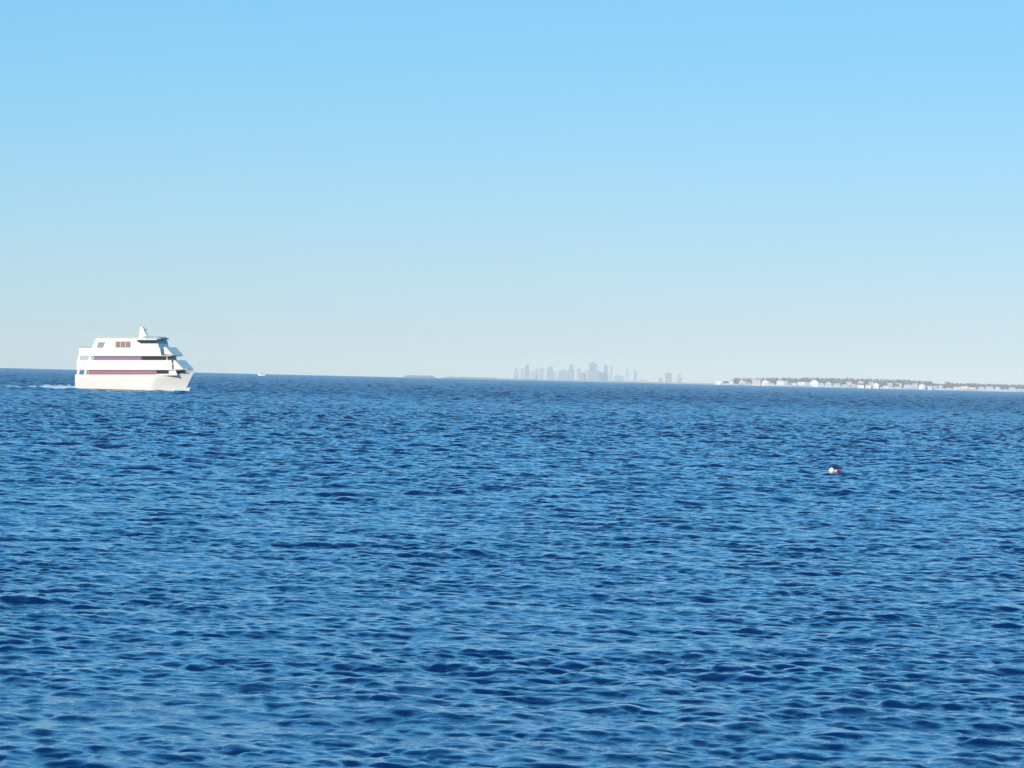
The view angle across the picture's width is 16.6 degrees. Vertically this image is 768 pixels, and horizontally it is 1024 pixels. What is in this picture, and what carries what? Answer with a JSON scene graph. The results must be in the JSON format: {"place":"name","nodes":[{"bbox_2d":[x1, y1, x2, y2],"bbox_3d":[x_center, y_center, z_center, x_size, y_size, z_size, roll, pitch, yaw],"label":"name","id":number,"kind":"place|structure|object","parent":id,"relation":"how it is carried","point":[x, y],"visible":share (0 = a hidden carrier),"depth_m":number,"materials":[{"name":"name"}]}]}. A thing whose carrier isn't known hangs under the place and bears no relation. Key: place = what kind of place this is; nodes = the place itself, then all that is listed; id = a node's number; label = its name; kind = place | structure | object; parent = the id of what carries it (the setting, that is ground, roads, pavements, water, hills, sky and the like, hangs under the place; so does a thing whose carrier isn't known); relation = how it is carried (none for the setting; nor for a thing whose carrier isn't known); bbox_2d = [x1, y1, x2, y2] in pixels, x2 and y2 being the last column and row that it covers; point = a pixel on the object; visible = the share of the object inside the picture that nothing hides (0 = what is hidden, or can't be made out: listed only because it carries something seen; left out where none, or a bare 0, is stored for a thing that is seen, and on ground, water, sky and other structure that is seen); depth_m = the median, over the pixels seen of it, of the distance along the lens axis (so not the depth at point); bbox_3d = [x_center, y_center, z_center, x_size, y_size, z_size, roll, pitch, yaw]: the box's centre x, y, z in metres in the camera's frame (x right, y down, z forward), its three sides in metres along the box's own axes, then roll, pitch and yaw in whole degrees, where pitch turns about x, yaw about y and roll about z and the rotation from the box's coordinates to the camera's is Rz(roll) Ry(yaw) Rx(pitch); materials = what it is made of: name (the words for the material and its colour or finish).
{"place":"outdoors","nodes":[
{"label":"outdoors","id":0,"kind":"place"},
{"bbox_2d":[404,375,435,377],"bbox_3d":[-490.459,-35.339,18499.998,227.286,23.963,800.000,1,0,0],"label":"island","id":1,"kind":"structure","parent":0,"point":[416,376],"depth_m":18355.47,"materials":[{"name":"grey"}]},
{"bbox_2d":[443,376,499,379],"bbox_3d":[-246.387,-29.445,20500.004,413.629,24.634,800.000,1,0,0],"label":"island","id":2,"kind":"structure","parent":0,"point":[471,378],"depth_m":20373.73,"materials":[{"name":"grey"}]},
{"bbox_2d":[0,368,1023,767],"bbox_3d":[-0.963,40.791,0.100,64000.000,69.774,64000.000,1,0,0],"label":"water","id":3,"kind":"structure","parent":0,"point":[242,570],"depth_m":113.72,"materials":[{"name":"blue liquid"}]},
{"bbox_2d":[4,384,74,387],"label":"wake foam","id":4,"kind":"object","parent":3,"relation":"on","point":[58,386],"visible":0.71,"depth_m":962.96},
{"bbox_2d":[75,322,193,389],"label":"tour boat","id":5,"kind":"object","parent":3,"relation":"on","point":[144,361],"visible":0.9,"depth_m":954.42,"materials":[{"name":"white paint"}]},
{"bbox_2d":[149,387,190,390],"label":"bow foam","id":6,"kind":"object","parent":3,"relation":"on","point":[188,389],"visible":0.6,"depth_m":953.40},
{"bbox_2d":[521,368,524,378],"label":"city tower","id":7,"kind":"structure","parent":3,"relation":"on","point":[522,373],"depth_m":26286.83,"materials":[{"name":"grey"}]},
{"bbox_2d":[530,371,534,378],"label":"city tower","id":8,"kind":"structure","parent":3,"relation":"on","point":[532,374],"depth_m":26331.06,"materials":[{"name":"grey"}]},
{"bbox_2d":[539,368,543,379],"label":"city tower","id":9,"kind":"structure","parent":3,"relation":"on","point":[541,373],"depth_m":26184.52,"materials":[{"name":"grey"}]},
{"bbox_2d":[554,372,558,379],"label":"city tower","id":10,"kind":"structure","parent":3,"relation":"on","point":[556,375],"depth_m":26428.86,"materials":[{"name":"grey"}]},
{"bbox_2d":[559,370,567,379],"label":"city tower","id":11,"kind":"structure","parent":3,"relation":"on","point":[563,374],"depth_m":26228.23,"materials":[{"name":"concrete"}]},
{"bbox_2d":[577,368,580,379],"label":"city tower","id":12,"kind":"structure","parent":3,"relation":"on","point":[578,373],"depth_m":26284.85,"materials":[{"name":"concrete"}]},
{"bbox_2d":[584,370,588,380],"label":"city tower","id":13,"kind":"structure","parent":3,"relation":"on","point":[586,374],"depth_m":26385.63,"materials":[{"name":"grey"}]},
{"bbox_2d":[614,375,624,380],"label":"city tower","id":14,"kind":"structure","parent":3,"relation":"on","point":[619,378],"depth_m":25979.60,"materials":[{"name":"grey"}]},
{"bbox_2d":[677,374,681,382],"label":"city tower","id":15,"kind":"structure","parent":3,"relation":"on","point":[679,378],"depth_m":25983.81,"materials":[{"name":"concrete"}]},
{"bbox_2d":[829,467,840,472],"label":"mooring buoy","id":16,"kind":"object","parent":3,"relation":"on","point":[831,470],"visible":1,"depth_m":248.19,"materials":[{"name":"white plastic"}]},
{"bbox_2d":[0,0,1023,389],"label":"sky","id":17,"kind":"structure","parent":0,"point":[700,191],"materials":[{"name":"blue"}]},
{"bbox_2d":[535,367,537,378],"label":"city tower","id":18,"kind":"structure","parent":0,"point":[536,373],"depth_m":25989.53,"materials":[{"name":"concrete"}]},
{"bbox_2d":[499,378,721,384],"bbox_3d":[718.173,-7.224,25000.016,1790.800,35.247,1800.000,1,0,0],"label":"shore","id":19,"kind":"structure","parent":0,"point":[606,381],"depth_m":24768.85,"materials":[{"name":"grey"}]},
{"bbox_2d":[514,368,518,378],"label":"city tower","id":20,"kind":"structure","parent":19,"relation":"on","point":[516,373],"depth_m":26084.03,"materials":[{"name":"concrete"}]},
{"bbox_2d":[525,364,528,378],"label":"city tower","id":21,"kind":"structure","parent":19,"relation":"on","point":[527,372],"depth_m":25787.61,"materials":[{"name":"grey"}]},
{"bbox_2d":[546,366,553,379],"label":"city tower","id":22,"kind":"structure","parent":19,"relation":"on","point":[550,373],"depth_m":25678.36,"materials":[{"name":"grey glass"}]},
{"bbox_2d":[568,364,573,379],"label":"city tower","id":23,"kind":"structure","parent":19,"relation":"on","point":[570,373],"depth_m":25878.30,"materials":[{"name":"grey glass"}]},
{"bbox_2d":[589,362,596,380],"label":"city tower","id":24,"kind":"structure","parent":19,"relation":"on","point":[592,371],"depth_m":25477.91,"materials":[{"name":"grey glass"}]},
{"bbox_2d":[599,365,607,380],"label":"city tower","id":25,"kind":"structure","parent":19,"relation":"on","point":[603,376],"depth_m":25677.08,"materials":[{"name":"grey glass"}]},
{"bbox_2d":[610,365,612,380],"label":"city tower","id":26,"kind":"structure","parent":19,"relation":"on","point":[611,366],"depth_m":26090.89,"materials":[{"name":"concrete"}]},
{"bbox_2d":[626,370,628,380],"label":"city tower","id":27,"kind":"structure","parent":19,"relation":"on","point":[627,375],"depth_m":26489.04,"materials":[{"name":"grey"}]},
{"bbox_2d":[634,369,636,380],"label":"city tower","id":28,"kind":"structure","parent":19,"relation":"on","point":[635,375],"depth_m":26090.27,"materials":[{"name":"concrete"}]},
{"bbox_2d":[665,373,671,381],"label":"city tower","id":29,"kind":"structure","parent":19,"relation":"on","point":[668,377],"depth_m":25778.99,"materials":[{"name":"grey"}]},
{"bbox_2d":[703,384,1009,391],"bbox_3d":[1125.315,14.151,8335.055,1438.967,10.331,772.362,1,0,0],"label":"coast land","id":30,"kind":"structure","parent":0,"point":[872,388],"depth_m":8005.73,"materials":[{"name":"beige plant"}]},
{"bbox_2d":[752,379,760,385],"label":"beach house","id":31,"kind":"structure","parent":30,"relation":"on","point":[755,382],"depth_m":8019.14,"materials":[{"name":"brick"}]},
{"bbox_2d":[761,379,767,385],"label":"beach house","id":32,"kind":"structure","parent":30,"relation":"on","point":[764,382],"depth_m":8021.98,"materials":[{"name":"brick"}]},
{"bbox_2d":[776,379,783,384],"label":"beach house","id":33,"kind":"structure","parent":30,"relation":"on","point":[779,382],"depth_m":8019.15,"materials":[{"name":"brick"}]},
{"bbox_2d":[797,380,804,384],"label":"beach house","id":34,"kind":"structure","parent":30,"relation":"on","point":[800,382],"depth_m":8019.06,"materials":[{"name":"stone"}]},
{"bbox_2d":[810,379,818,386],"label":"beach house","id":35,"kind":"structure","parent":30,"relation":"on","point":[814,383],"depth_m":8018.97,"materials":[{"name":"brick"}]},
{"bbox_2d":[857,383,863,387],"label":"beach house","id":36,"kind":"structure","parent":30,"relation":"on","point":[860,385],"depth_m":8018.26,"materials":[{"name":"brick"}]},
{"bbox_2d":[721,377,1023,389],"bbox_3d":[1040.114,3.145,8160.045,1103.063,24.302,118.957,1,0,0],"label":"woods","id":37,"kind":"object","parent":30,"relation":"on","point":[844,380],"visible":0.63,"depth_m":8128.09,"materials":[{"name":"grey plant"}]},
{"bbox_2d":[722,383,1023,391],"bbox_3d":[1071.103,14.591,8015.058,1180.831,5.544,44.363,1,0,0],"label":"sea wall","id":38,"kind":"structure","parent":30,"relation":"on","point":[879,387],"depth_m":8009.90,"materials":[{"name":"stone"}]},
{"bbox_2d":[873,382,878,388],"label":"beach house","id":39,"kind":"structure","parent":30,"relation":"on","point":[875,385],"depth_m":8021.24,"materials":[{"name":"brick"}]},
{"bbox_2d":[918,380,925,389],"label":"round building","id":40,"kind":"structure","parent":30,"relation":"on","point":[922,386],"depth_m":8011.46,"materials":[{"name":"white"}]},
{"bbox_2d":[953,384,960,388],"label":"beach house","id":41,"kind":"structure","parent":30,"relation":"on","point":[956,386],"depth_m":8016.17,"materials":[{"name":"brick"}]},
{"bbox_2d":[961,384,967,388],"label":"beach house","id":42,"kind":"structure","parent":30,"relation":"on","point":[964,386],"depth_m":8016.35,"materials":[{"name":"brick"}]},
{"bbox_2d":[968,385,975,388],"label":"beach house","id":43,"kind":"structure","parent":30,"relation":"on","point":[971,386],"depth_m":8017.05,"materials":[{"name":"brick"}]},
{"bbox_2d":[985,386,992,390],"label":"beach house","id":44,"kind":"structure","parent":30,"relation":"on","point":[987,388],"depth_m":8019.35,"materials":[{"name":"brick"}]}
]}

